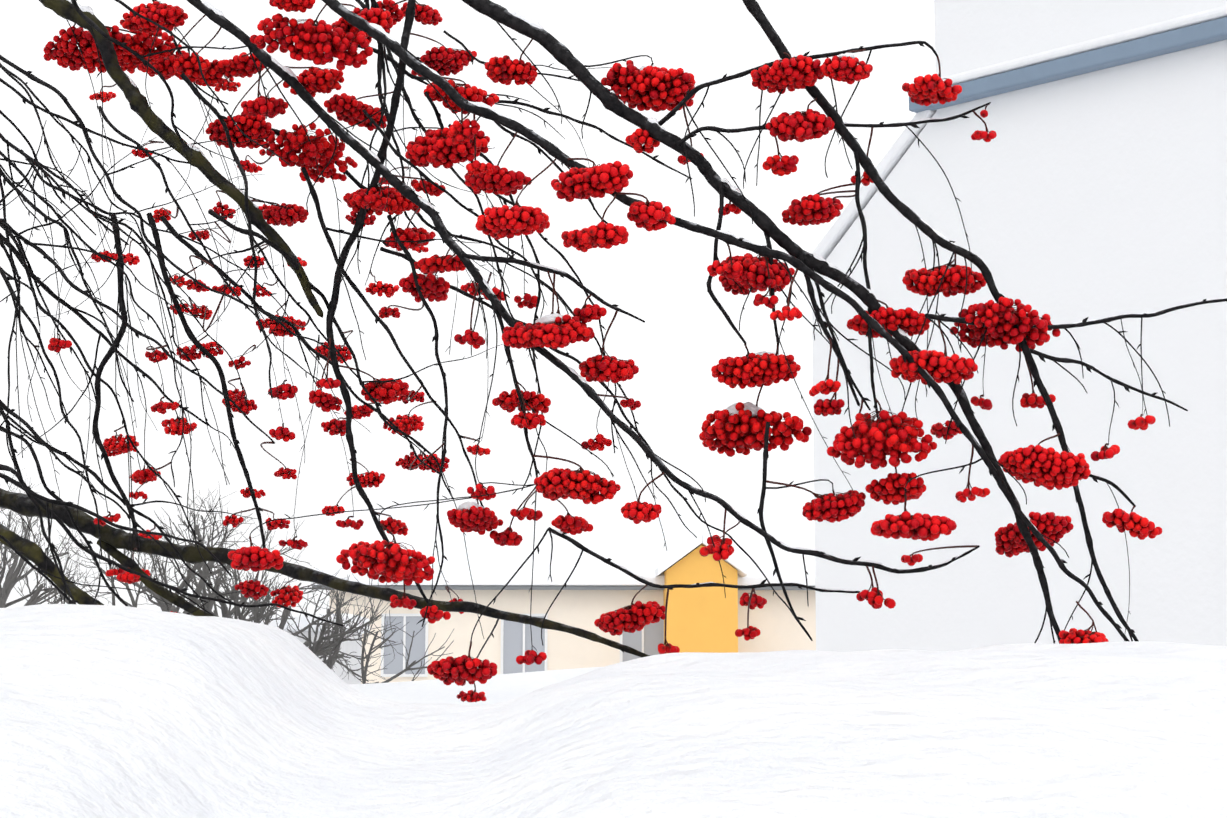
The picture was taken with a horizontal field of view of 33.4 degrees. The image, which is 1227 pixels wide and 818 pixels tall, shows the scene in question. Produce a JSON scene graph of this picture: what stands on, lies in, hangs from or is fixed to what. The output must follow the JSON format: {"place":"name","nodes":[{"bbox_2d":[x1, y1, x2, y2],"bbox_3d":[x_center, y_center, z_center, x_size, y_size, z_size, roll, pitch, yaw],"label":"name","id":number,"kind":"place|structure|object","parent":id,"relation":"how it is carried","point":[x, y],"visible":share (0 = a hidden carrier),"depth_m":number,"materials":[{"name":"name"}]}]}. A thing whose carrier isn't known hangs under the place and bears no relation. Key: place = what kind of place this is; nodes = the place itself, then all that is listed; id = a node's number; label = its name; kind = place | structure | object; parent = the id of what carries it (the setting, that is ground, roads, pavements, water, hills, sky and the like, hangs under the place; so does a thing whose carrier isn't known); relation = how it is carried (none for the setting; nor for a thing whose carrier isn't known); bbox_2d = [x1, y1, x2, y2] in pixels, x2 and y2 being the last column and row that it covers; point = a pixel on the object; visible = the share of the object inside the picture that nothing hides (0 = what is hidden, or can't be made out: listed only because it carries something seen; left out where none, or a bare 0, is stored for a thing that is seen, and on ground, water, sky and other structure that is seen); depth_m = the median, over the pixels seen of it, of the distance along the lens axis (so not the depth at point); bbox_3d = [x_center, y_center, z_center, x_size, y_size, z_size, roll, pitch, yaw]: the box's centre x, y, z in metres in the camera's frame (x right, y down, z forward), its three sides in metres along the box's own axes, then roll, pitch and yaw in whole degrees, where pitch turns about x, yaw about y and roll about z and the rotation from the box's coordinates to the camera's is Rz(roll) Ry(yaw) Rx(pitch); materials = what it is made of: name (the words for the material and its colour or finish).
{"place":"outdoors","nodes":[
{"label":"outdoors","id":0,"kind":"place"},
{"bbox_2d":[247,613,369,633],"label":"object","id":1,"kind":"structure","parent":0,"point":[303,622],"depth_m":25.66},
{"bbox_2d":[286,631,361,683],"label":"shed","id":2,"kind":"structure","parent":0,"point":[347,647],"depth_m":26.36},
{"bbox_2d":[0,0,935,619],"label":"sky","id":3,"kind":"structure","parent":0,"point":[659,277],"materials":[{"name":"white"}]},
{"bbox_2d":[348,667,601,704],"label":"snow berm","id":4,"kind":"structure","parent":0,"point":[500,688],"depth_m":13.49,"materials":[{"name":"white snow"}]},
{"bbox_2d":[311,509,814,585],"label":"snowy roof","id":5,"kind":"structure","parent":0,"point":[616,536],"depth_m":46.23,"materials":[{"name":"white snow"}]},
{"bbox_2d":[329,590,815,683],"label":"yellow house walls","id":6,"kind":"structure","parent":0,"point":[775,622],"depth_m":44.76,"materials":[{"name":"beige paint"}]},
{"bbox_2d":[381,614,643,676],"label":"yellow house frames","id":7,"kind":"structure","parent":6,"relation":"in","point":[426,647],"depth_m":44.58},
{"bbox_2d":[384,616,663,673],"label":"windows","id":8,"kind":"structure","parent":7,"relation":"in","point":[513,640],"depth_m":44.63,"materials":[{"name":"grey glass"}]},
{"bbox_2d":[312,585,814,589],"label":"roof eave","id":9,"kind":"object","parent":6,"relation":"on","point":[534,587],"depth_m":44.48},
{"bbox_2d":[663,545,737,653],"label":"yellow house gable","id":10,"kind":"structure","parent":6,"relation":"attached to","point":[703,619],"depth_m":43.69,"materials":[{"name":"paint"}]},
{"bbox_2d":[655,534,747,576],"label":"roof snow","id":11,"kind":"structure","parent":0,"point":[731,560],"depth_m":43.62,"materials":[{"name":"white snow"}]},
{"bbox_2d":[810,5,1226,278],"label":"roof snow","id":12,"kind":"structure","parent":0,"point":[849,215],"depth_m":5.90,"materials":[{"name":"white snow"}]},
{"label":"snowy ground","id":13,"kind":"object","parent":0,"visible":0},
{"bbox_2d":[0,469,453,683],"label":"bushes","id":14,"kind":"object","parent":13,"relation":"on","point":[258,615],"visible":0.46,"depth_m":19.11,"materials":[{"name":"black plant"}]},
{"bbox_2d":[0,604,1226,817],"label":"snowbank","id":15,"kind":"object","parent":13,"relation":"on","point":[120,712],"visible":1,"depth_m":1.02,"materials":[{"name":"white snow"}]},
{"bbox_2d":[0,0,1226,692],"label":"tree branches","id":16,"kind":"object","parent":13,"relation":"on","point":[112,542],"visible":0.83,"depth_m":2.08,"materials":[{"name":"black plant"}]},
{"bbox_2d":[43,0,1161,701],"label":"red berries","id":17,"kind":"object","parent":16,"relation":"attached to","point":[633,86],"visible":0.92,"depth_m":2.00,"materials":[{"name":"red plant"}]},
{"bbox_2d":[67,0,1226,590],"bbox_3d":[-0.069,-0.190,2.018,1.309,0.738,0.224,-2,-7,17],"label":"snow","id":18,"kind":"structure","parent":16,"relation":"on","point":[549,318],"depth_m":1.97,"materials":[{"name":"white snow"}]},
{"bbox_2d":[812,0,1226,651],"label":"white building","id":19,"kind":"structure","parent":13,"relation":"on","point":[1100,194],"depth_m":5.70,"materials":[{"name":"paint"}]},
{"bbox_2d":[909,17,1226,112],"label":"roof edge","id":20,"kind":"object","parent":19,"relation":"attached to","point":[1187,37],"visible":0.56,"depth_m":5.64,"materials":[{"name":"blue metal"}]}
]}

